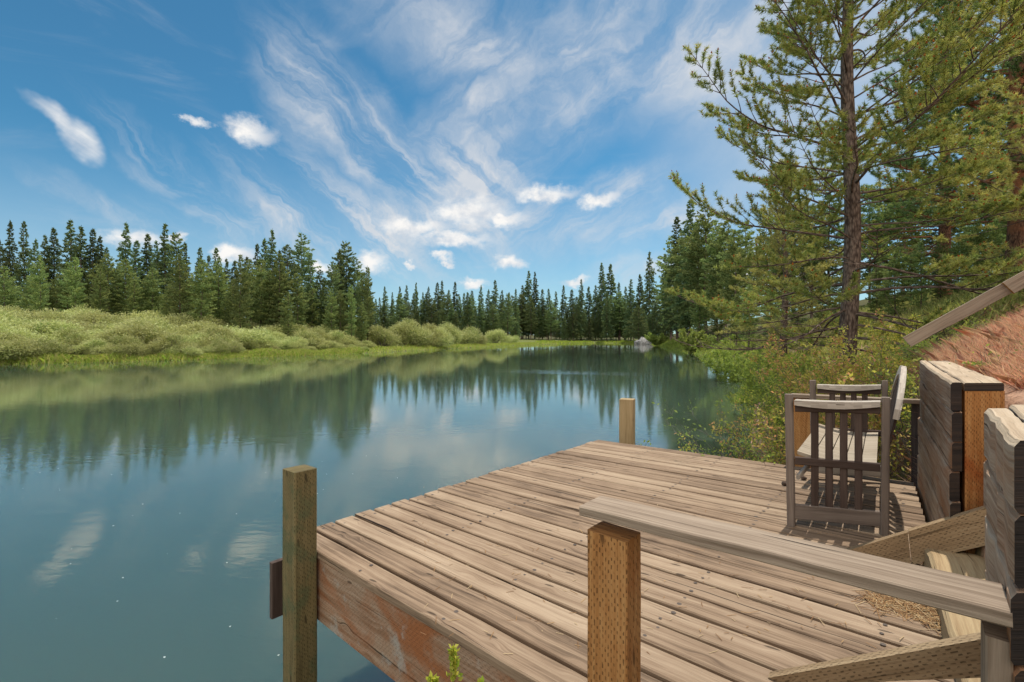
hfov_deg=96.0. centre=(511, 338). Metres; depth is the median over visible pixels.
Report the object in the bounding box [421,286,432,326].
spruce tree
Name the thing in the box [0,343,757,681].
water
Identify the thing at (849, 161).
pine tree
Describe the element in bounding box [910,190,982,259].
conifer tree
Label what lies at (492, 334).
willow shrub
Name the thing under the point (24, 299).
pine tree
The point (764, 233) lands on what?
pine tree
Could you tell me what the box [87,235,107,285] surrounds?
spruce tree
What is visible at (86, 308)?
willow shrub
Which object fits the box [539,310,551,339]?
conifer tree
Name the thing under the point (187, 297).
pine tree
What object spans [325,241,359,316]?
spruce tree
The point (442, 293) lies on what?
spruce tree
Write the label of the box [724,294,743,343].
pine tree
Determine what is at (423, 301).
spruce tree
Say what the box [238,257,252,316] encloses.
spruce tree
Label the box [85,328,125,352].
willow shrub
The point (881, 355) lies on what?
leafy shrub
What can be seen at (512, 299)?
conifer tree
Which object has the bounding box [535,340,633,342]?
shore grass
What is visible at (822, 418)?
leafy shrub
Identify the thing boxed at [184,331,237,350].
willow shrub
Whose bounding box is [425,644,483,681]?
weed
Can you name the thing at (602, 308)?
conifer tree
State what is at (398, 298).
spruce tree
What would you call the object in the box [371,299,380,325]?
conifer tree
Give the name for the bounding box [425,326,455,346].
willow shrub
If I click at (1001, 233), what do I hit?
pine tree
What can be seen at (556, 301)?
spruce tree
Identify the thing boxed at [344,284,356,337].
pine tree
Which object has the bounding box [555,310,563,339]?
conifer tree
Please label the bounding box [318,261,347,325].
spruce tree
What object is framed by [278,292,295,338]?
pine tree
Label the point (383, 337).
willow shrub
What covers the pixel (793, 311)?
pine tree
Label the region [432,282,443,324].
spruce tree
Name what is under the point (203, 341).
willow shrub
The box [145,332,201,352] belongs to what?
willow shrub
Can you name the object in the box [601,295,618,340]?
conifer tree
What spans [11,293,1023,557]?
ground
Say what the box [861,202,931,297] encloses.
conifer tree
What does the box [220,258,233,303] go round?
spruce tree
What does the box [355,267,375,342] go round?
pine tree
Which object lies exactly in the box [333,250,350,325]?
spruce tree
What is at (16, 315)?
willow shrub
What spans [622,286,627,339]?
spruce tree
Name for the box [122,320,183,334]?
willow shrub
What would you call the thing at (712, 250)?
pine tree
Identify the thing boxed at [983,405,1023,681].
timber wall
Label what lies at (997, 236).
pine tree
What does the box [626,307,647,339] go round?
conifer tree
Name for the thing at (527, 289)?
spruce tree
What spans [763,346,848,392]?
leafy shrub
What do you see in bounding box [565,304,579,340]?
conifer tree
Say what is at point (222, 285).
pine tree
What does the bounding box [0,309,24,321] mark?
willow shrub
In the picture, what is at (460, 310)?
conifer tree
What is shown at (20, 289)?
pine tree
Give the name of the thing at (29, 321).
willow shrub
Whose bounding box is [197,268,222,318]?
pine tree
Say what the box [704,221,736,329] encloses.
pine tree
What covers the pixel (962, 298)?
bank grass
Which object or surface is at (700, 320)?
pine tree
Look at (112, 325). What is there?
willow shrub
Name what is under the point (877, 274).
pine tree
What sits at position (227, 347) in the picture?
willow shrub
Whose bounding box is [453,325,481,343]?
willow shrub
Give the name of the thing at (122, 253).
spruce tree
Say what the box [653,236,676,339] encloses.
pine tree
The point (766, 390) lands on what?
leafy shrub
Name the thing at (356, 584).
dock
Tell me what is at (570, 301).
spruce tree
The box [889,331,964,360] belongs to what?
leafy shrub
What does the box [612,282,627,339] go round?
spruce tree
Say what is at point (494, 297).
spruce tree
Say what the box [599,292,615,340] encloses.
conifer tree
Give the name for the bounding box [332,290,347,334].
pine tree
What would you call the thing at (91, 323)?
willow shrub
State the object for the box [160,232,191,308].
spruce tree
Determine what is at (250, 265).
pine tree
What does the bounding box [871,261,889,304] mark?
pine tree
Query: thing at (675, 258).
pine tree
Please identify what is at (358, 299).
spruce tree
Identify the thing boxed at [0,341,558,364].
shore grass
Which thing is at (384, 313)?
conifer tree
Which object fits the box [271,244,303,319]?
spruce tree
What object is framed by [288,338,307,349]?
willow shrub
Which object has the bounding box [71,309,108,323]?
willow shrub
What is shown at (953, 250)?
pine tree
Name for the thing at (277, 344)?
willow shrub
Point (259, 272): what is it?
pine tree
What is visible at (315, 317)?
pine tree
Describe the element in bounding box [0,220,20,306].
spruce tree
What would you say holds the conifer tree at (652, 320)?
on the ground at (1013, 395)
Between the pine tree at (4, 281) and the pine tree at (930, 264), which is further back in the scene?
the pine tree at (4, 281)
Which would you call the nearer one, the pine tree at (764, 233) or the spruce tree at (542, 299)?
the pine tree at (764, 233)
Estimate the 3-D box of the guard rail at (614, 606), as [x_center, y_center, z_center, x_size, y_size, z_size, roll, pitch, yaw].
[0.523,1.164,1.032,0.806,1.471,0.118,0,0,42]
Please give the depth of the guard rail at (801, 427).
3.94 m
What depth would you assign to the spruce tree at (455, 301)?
232.03 m
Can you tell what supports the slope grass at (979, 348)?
on the ground at (1013, 395)
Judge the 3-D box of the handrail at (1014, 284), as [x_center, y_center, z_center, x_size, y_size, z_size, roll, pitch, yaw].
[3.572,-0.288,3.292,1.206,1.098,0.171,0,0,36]
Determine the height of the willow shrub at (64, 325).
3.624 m
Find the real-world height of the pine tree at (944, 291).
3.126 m
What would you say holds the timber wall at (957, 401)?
on the dock
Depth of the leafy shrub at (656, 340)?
148.32 m
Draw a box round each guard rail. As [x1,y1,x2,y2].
[579,496,1012,681]
[791,393,919,488]
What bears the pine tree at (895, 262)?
on the ground at (1013, 395)
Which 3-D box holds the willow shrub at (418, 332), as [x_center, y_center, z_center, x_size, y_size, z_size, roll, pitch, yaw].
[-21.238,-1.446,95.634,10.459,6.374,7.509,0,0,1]
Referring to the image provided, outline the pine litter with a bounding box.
[418,481,942,653]
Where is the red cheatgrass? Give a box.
[876,298,1023,481]
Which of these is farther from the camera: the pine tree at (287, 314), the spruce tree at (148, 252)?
the spruce tree at (148, 252)
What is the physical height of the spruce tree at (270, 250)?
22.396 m
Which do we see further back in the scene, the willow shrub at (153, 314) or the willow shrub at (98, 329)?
the willow shrub at (153, 314)
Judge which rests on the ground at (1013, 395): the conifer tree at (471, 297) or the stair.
the conifer tree at (471, 297)
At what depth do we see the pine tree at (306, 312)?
83.42 m
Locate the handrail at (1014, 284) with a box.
[902,271,1023,346]
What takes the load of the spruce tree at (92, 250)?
on the ground at (1013, 395)
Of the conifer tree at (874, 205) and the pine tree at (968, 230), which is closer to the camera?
the pine tree at (968, 230)
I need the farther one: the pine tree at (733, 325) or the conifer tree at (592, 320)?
the conifer tree at (592, 320)
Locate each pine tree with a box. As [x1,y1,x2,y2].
[0,266,21,308]
[1,278,20,305]
[11,288,25,311]
[18,276,41,311]
[23,255,51,313]
[39,291,57,311]
[47,273,70,309]
[53,263,77,311]
[57,255,87,311]
[76,268,101,310]
[86,253,124,315]
[89,266,112,316]
[106,263,126,314]
[110,257,140,316]
[124,273,146,315]
[137,267,165,315]
[138,280,153,311]
[159,284,175,320]
[164,254,196,325]
[177,279,196,316]
[185,259,217,323]
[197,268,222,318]
[207,258,233,321]
[219,292,231,324]
[222,281,244,325]
[229,255,254,328]
[237,259,260,328]
[245,259,273,327]
[258,270,281,327]
[266,253,296,330]
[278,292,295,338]
[282,273,309,331]
[295,295,311,323]
[301,289,321,327]
[316,287,327,327]
[322,287,338,331]
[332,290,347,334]
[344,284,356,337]
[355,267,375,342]
[356,302,369,342]
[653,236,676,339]
[661,232,690,331]
[664,0,1023,375]
[676,293,688,334]
[677,206,728,333]
[681,219,716,330]
[689,294,709,332]
[699,220,728,326]
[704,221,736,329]
[708,290,726,341]
[715,158,842,359]
[715,221,763,314]
[716,229,758,330]
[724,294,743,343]
[738,284,762,344]
[746,221,781,318]
[758,224,802,312]
[760,289,781,341]
[782,207,836,318]
[788,290,807,329]
[811,275,830,319]
[823,271,842,325]
[835,0,1008,298]
[865,267,891,320]
[868,172,931,296]
[870,0,1023,278]
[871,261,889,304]
[874,253,911,315]
[893,0,1023,269]
[900,247,921,302]
[903,242,933,307]
[922,240,952,291]
[928,240,957,300]
[943,233,971,293]
[954,221,1000,287]
[956,221,990,281]
[959,171,1005,263]
[976,220,1005,280]
[990,218,1005,271]
[991,220,1006,270]
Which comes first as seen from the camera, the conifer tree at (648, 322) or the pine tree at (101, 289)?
the pine tree at (101, 289)
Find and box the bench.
[784,365,906,535]
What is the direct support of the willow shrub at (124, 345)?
on the ground at (1013, 395)
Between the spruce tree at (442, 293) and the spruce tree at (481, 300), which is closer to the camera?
the spruce tree at (481, 300)
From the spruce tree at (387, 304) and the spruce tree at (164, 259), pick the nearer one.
the spruce tree at (164, 259)
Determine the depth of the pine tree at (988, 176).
33.89 m
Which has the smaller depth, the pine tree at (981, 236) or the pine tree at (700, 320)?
the pine tree at (981, 236)
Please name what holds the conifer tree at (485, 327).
on the ground at (1013, 395)
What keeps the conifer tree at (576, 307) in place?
on the ground at (1013, 395)
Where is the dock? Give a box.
[270,398,955,681]
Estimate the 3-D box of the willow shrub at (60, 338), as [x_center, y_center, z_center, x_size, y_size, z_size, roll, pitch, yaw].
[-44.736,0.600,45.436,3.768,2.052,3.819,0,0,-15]
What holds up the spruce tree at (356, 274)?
on the ground at (1013, 395)
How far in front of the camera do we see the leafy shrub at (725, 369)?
24.13 m
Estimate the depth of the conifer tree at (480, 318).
190.76 m
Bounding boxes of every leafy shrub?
[644,332,669,345]
[675,327,713,352]
[675,391,890,464]
[691,334,766,381]
[714,396,822,463]
[723,376,798,458]
[730,345,824,408]
[738,359,848,432]
[744,308,911,452]
[750,349,909,477]
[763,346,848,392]
[801,321,971,420]
[836,309,946,344]
[837,418,910,481]
[855,353,920,441]
[864,353,930,457]
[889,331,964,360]
[946,308,1004,336]
[949,335,1021,374]
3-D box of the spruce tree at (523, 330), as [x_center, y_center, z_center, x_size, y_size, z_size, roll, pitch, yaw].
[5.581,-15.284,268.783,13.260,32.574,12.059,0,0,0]
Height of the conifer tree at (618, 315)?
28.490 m
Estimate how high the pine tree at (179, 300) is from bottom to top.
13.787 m
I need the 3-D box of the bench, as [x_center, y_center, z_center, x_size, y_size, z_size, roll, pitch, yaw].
[2.269,0.638,3.089,0.571,0.930,1.414,0,0,39]
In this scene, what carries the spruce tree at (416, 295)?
on the ground at (1013, 395)
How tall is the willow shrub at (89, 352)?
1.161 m
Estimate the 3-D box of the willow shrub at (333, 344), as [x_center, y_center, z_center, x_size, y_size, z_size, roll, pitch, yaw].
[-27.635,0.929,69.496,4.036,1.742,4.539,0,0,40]
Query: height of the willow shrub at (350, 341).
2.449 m
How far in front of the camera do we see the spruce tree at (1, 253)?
95.03 m
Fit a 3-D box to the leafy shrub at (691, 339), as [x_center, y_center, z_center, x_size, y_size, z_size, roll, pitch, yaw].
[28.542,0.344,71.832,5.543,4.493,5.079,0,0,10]
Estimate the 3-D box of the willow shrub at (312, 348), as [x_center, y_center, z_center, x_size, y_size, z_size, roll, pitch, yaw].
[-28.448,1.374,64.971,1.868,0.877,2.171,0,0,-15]
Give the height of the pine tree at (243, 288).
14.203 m
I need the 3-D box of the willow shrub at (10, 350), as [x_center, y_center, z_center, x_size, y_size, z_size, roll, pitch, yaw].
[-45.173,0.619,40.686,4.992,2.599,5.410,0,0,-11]
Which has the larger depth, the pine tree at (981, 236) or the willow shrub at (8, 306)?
the willow shrub at (8, 306)
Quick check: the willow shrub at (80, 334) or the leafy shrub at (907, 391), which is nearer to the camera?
the leafy shrub at (907, 391)
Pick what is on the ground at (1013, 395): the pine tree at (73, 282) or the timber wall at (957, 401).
the pine tree at (73, 282)
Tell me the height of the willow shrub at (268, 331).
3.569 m
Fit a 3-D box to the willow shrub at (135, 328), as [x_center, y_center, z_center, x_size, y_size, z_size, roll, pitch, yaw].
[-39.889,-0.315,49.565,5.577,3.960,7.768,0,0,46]
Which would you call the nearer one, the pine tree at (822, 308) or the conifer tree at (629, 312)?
the pine tree at (822, 308)
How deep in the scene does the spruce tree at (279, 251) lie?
88.91 m
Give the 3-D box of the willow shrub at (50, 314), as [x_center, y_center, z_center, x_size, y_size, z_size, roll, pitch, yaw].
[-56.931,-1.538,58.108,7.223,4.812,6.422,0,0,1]
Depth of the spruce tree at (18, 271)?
91.97 m
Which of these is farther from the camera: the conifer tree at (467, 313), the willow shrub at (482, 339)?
the conifer tree at (467, 313)
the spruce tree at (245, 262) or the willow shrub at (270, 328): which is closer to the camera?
the willow shrub at (270, 328)
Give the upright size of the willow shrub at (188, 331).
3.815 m
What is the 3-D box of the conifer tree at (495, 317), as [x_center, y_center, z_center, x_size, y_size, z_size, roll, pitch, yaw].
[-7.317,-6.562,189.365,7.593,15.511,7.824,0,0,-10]
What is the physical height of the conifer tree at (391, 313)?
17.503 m
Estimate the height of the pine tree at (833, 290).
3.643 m
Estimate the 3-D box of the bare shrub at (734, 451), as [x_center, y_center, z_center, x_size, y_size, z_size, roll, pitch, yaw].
[2.347,1.470,4.943,1.835,1.635,2.077,0,0,0]
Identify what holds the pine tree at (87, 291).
on the ground at (1013, 395)
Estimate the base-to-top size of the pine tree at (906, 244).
10.480 m
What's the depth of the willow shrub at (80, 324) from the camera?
51.36 m
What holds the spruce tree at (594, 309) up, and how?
on the ground at (1013, 395)
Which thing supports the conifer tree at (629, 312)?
on the ground at (1013, 395)
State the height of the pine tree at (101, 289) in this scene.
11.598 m
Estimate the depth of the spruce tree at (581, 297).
264.07 m
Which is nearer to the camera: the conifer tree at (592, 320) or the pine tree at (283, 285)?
the pine tree at (283, 285)
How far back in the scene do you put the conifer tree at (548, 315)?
255.64 m
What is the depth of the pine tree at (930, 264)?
27.12 m
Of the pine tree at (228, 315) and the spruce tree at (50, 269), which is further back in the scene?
the spruce tree at (50, 269)
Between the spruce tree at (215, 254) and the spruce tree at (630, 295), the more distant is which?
the spruce tree at (630, 295)
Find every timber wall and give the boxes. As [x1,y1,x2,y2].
[917,360,1004,553]
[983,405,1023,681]
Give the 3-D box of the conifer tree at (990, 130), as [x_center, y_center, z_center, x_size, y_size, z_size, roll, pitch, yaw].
[47.859,-16.962,43.434,10.212,23.224,10.521,0,0,9]
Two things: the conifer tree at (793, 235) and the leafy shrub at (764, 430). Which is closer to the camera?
the leafy shrub at (764, 430)
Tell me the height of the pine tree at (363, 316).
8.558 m
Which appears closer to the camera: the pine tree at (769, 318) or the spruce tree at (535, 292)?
the pine tree at (769, 318)
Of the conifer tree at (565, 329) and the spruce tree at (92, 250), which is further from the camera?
the conifer tree at (565, 329)
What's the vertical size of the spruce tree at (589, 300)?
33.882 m
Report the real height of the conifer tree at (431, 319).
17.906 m
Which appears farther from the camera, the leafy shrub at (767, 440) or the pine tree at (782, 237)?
the pine tree at (782, 237)
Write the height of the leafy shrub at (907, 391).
1.064 m
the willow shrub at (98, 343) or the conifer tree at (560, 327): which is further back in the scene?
the conifer tree at (560, 327)
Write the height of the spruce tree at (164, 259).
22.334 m
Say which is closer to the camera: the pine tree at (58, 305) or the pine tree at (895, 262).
the pine tree at (895, 262)
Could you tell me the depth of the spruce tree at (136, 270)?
87.76 m
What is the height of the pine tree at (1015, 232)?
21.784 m
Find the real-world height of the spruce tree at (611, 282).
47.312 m
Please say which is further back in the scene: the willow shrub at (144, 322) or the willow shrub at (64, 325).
the willow shrub at (144, 322)
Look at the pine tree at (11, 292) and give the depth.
78.67 m
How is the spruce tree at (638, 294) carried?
on the ground at (1013, 395)
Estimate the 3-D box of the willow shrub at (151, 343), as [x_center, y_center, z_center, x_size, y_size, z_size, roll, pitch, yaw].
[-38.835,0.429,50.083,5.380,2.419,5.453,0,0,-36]
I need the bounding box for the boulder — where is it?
[637,337,647,343]
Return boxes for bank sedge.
[651,333,816,403]
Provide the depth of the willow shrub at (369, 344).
79.18 m
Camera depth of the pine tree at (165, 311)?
71.07 m
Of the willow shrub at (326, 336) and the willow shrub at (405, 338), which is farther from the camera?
the willow shrub at (405, 338)
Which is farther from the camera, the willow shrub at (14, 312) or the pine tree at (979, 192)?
the willow shrub at (14, 312)
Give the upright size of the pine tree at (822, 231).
11.869 m
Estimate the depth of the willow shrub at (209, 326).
59.39 m
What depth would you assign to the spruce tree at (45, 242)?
94.03 m
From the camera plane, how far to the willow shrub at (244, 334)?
60.08 m
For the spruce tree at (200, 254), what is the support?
on the ground at (1013, 395)
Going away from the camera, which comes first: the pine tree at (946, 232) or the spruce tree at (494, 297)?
the pine tree at (946, 232)
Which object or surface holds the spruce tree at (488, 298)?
on the ground at (1013, 395)
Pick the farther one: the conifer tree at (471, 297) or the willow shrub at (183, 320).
the conifer tree at (471, 297)
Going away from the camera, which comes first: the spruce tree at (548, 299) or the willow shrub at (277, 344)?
the willow shrub at (277, 344)
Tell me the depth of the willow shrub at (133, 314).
69.07 m
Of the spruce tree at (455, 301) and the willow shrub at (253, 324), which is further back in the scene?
the spruce tree at (455, 301)
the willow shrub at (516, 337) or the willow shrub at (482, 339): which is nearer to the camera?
the willow shrub at (482, 339)
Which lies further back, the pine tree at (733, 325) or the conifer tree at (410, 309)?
the conifer tree at (410, 309)
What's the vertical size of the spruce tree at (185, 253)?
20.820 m
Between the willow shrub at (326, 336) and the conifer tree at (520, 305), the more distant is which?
the conifer tree at (520, 305)
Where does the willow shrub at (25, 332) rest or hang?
on the ground at (1013, 395)
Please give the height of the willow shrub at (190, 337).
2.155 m
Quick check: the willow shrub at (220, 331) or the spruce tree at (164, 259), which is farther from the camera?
the spruce tree at (164, 259)
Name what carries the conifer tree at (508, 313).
on the ground at (1013, 395)
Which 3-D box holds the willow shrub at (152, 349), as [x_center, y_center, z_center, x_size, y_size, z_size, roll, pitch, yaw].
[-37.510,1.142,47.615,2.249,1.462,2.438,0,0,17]
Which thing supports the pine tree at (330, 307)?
on the ground at (1013, 395)
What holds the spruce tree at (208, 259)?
on the ground at (1013, 395)
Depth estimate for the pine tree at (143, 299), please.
77.40 m
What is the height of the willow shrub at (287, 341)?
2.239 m
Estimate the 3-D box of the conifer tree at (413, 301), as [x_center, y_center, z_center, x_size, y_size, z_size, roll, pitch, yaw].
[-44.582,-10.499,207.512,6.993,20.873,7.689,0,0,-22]
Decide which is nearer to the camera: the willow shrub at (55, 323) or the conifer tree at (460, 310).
the willow shrub at (55, 323)
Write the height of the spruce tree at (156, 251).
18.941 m
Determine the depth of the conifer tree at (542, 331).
261.98 m
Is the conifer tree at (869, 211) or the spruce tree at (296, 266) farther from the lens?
the spruce tree at (296, 266)
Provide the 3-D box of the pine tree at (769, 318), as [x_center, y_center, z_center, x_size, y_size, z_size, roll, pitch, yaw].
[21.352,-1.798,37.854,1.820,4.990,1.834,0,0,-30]
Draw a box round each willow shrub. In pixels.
[0,305,33,318]
[0,307,31,318]
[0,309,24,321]
[0,316,27,328]
[0,319,18,332]
[0,331,48,359]
[0,333,23,359]
[0,337,26,359]
[0,337,74,358]
[1,327,54,344]
[2,310,34,322]
[7,337,48,355]
[10,321,59,337]
[12,317,41,327]
[17,312,50,322]
[24,318,91,339]
[29,308,78,317]
[33,307,83,322]
[35,319,86,330]
[44,335,80,352]
[48,317,117,330]
[52,318,110,333]
[53,327,93,353]
[65,331,103,353]
[67,304,99,312]
[70,338,117,355]
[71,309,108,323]
[71,309,109,316]
[72,309,130,326]
[83,346,104,354]
[85,324,107,331]
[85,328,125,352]
[87,328,104,334]
[94,318,176,352]
[99,323,125,332]
[103,334,148,356]
[104,317,177,330]
[109,310,163,320]
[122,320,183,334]
[125,315,175,327]
[134,334,179,353]
[135,311,166,319]
[136,343,160,354]
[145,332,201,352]
[157,345,202,355]
[161,320,215,335]
[162,312,194,328]
[180,334,211,347]
[183,328,215,335]
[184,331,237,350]
[189,334,213,350]
[193,315,236,330]
[193,325,231,332]
[199,343,223,353]
[201,324,243,346]
[209,339,246,354]
[219,323,277,335]
[225,327,279,349]
[241,321,259,329]
[242,339,261,350]
[248,339,274,348]
[253,324,283,334]
[262,334,283,348]
[263,331,289,339]
[269,322,308,336]
[270,334,300,348]
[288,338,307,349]
[293,329,327,348]
[296,326,332,345]
[303,346,317,350]
[316,340,346,349]
[317,325,333,333]
[328,330,349,345]
[334,335,362,346]
[337,327,359,340]
[360,340,376,347]
[365,325,402,346]
[376,323,416,345]
[386,318,433,345]
[410,323,443,345]
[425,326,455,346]
[435,321,463,343]
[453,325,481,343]
[471,333,487,343]
[485,328,513,342]
[509,334,519,342]
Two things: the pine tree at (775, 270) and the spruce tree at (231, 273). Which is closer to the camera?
the pine tree at (775, 270)
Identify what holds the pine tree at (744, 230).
on the ground at (1013, 395)
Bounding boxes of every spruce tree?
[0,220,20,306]
[0,240,15,296]
[13,221,31,300]
[18,238,48,307]
[36,235,52,288]
[39,227,63,295]
[50,220,85,308]
[63,225,92,308]
[82,228,100,300]
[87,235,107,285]
[100,247,112,303]
[104,222,133,310]
[126,240,146,312]
[137,234,155,303]
[147,240,164,297]
[151,223,182,315]
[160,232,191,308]
[180,242,192,304]
[192,248,209,304]
[205,256,211,272]
[209,247,224,315]
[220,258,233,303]
[224,261,238,308]
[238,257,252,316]
[249,244,263,319]
[251,238,272,319]
[260,229,278,319]
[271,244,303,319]
[273,250,286,316]
[288,233,321,319]
[299,253,321,326]
[311,269,333,324]
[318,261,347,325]
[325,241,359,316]
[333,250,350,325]
[345,257,369,324]
[349,273,376,328]
[381,287,390,322]
[396,287,401,319]
[402,285,410,316]
[412,282,419,315]
[420,292,424,325]
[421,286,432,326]
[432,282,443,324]
[438,281,445,323]
[444,290,451,318]
[452,282,459,312]
[461,293,465,313]
[476,286,485,335]
[484,289,490,316]
[486,280,499,338]
[492,291,509,335]
[510,289,522,337]
[516,285,529,338]
[523,271,535,338]
[529,272,540,338]
[534,289,549,336]
[543,289,555,339]
[553,291,558,335]
[558,285,569,336]
[567,289,575,318]
[575,279,587,340]
[583,286,594,336]
[588,285,599,339]
[594,263,608,339]
[604,264,616,314]
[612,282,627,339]
[622,279,642,340]
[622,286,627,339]
[632,274,648,337]
[639,251,660,330]
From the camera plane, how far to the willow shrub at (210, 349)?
52.17 m
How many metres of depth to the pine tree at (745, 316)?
43.92 m
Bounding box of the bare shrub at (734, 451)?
[635,398,784,463]
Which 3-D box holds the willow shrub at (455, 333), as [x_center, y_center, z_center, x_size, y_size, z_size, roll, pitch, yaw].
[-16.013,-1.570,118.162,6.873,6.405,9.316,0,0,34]
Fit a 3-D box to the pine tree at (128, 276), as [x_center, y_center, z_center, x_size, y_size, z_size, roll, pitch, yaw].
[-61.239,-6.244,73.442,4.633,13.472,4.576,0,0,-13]
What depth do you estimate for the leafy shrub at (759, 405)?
7.41 m
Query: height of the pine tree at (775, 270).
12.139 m
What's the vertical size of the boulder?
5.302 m
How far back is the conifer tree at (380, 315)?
209.32 m
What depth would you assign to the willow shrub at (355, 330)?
86.09 m
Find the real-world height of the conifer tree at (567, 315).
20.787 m
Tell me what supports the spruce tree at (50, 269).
on the ground at (1013, 395)
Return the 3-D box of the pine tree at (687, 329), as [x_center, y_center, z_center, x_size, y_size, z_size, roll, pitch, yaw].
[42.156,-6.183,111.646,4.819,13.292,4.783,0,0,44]
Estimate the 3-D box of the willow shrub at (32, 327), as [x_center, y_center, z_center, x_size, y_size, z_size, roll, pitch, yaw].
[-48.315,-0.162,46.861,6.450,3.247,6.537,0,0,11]
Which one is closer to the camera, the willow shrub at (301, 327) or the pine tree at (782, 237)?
the pine tree at (782, 237)
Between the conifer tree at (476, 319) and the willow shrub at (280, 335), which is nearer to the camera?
the willow shrub at (280, 335)
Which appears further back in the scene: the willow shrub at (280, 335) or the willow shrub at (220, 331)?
the willow shrub at (280, 335)
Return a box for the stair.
[768,506,985,681]
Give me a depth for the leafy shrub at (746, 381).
13.00 m
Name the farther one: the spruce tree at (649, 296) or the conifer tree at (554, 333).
the conifer tree at (554, 333)
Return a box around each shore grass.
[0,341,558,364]
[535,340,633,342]
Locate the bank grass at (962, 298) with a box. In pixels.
[742,275,1023,416]
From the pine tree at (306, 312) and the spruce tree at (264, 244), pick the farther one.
the spruce tree at (264, 244)
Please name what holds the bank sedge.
on the ground at (1013, 395)
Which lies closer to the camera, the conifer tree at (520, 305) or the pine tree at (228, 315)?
the pine tree at (228, 315)
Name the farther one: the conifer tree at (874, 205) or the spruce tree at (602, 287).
the spruce tree at (602, 287)
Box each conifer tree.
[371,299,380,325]
[376,297,384,329]
[381,303,387,328]
[385,315,389,328]
[388,294,408,324]
[388,299,398,326]
[398,301,412,324]
[407,302,414,324]
[410,293,416,325]
[413,306,421,327]
[418,299,424,324]
[424,298,439,324]
[437,294,457,325]
[446,303,457,328]
[452,312,460,327]
[455,296,463,325]
[458,292,478,332]
[468,295,479,325]
[470,306,480,332]
[477,301,486,336]
[483,311,491,335]
[486,305,501,331]
[500,293,516,334]
[509,295,520,336]
[513,293,530,338]
[521,297,538,339]
[533,301,545,339]
[538,301,548,339]
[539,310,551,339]
[544,300,560,339]
[551,315,559,339]
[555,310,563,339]
[560,315,568,339]
[563,306,571,339]
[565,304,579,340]
[570,296,584,339]
[585,315,593,339]
[590,314,596,334]
[593,308,602,339]
[595,303,605,337]
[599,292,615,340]
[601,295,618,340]
[603,292,626,339]
[622,297,636,339]
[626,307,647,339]
[635,310,648,338]
[644,314,652,335]
[648,304,656,335]
[652,299,660,336]
[653,254,673,336]
[657,216,693,339]
[666,198,710,335]
[776,199,816,321]
[808,179,861,308]
[837,184,888,302]
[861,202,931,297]
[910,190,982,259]
[956,56,1007,229]
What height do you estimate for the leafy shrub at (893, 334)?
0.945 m
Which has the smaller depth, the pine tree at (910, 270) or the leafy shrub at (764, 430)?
the leafy shrub at (764, 430)
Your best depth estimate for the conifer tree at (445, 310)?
192.39 m
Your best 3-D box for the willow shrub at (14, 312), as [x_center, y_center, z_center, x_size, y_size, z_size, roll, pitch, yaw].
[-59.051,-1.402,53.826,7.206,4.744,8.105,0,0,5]
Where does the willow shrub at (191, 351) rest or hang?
on the ground at (1013, 395)
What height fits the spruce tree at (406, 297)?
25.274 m
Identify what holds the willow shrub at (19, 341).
on the ground at (1013, 395)
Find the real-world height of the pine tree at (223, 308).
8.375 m
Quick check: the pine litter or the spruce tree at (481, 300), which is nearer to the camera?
the pine litter
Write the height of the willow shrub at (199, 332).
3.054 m
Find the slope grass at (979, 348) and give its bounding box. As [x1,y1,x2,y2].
[856,307,1023,478]
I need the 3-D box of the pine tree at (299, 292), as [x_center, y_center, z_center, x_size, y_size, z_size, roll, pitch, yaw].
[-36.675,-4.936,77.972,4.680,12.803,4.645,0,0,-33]
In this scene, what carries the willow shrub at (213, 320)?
on the ground at (1013, 395)
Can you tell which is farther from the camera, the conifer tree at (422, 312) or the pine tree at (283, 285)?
the conifer tree at (422, 312)
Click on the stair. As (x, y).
(954, 652)
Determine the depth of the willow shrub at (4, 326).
43.52 m
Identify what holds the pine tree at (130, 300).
on the ground at (1013, 395)
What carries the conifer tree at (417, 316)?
on the ground at (1013, 395)
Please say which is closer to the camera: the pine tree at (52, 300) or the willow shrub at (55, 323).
the willow shrub at (55, 323)
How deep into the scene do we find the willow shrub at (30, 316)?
54.48 m
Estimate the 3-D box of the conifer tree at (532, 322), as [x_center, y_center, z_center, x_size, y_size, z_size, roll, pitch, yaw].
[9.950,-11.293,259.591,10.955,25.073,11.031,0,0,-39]
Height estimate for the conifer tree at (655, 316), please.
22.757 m
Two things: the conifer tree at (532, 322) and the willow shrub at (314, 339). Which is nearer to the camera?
the willow shrub at (314, 339)
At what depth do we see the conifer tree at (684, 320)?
109.76 m
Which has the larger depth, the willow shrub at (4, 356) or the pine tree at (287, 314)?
the pine tree at (287, 314)
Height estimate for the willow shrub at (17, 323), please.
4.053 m
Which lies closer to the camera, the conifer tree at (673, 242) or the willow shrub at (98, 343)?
the willow shrub at (98, 343)
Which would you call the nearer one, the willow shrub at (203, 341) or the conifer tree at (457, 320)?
the willow shrub at (203, 341)
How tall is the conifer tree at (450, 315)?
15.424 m
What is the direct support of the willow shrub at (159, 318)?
on the ground at (1013, 395)
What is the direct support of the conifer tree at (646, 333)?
on the ground at (1013, 395)
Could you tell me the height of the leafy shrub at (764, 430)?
1.734 m
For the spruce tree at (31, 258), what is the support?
on the ground at (1013, 395)
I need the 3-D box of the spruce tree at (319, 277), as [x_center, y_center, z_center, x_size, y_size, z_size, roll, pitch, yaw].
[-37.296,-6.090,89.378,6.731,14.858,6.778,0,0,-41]
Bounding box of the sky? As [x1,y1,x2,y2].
[0,0,1007,333]
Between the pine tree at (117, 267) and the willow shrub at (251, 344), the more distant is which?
the pine tree at (117, 267)
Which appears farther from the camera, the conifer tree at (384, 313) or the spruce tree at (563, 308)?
the spruce tree at (563, 308)
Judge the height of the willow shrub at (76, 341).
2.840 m

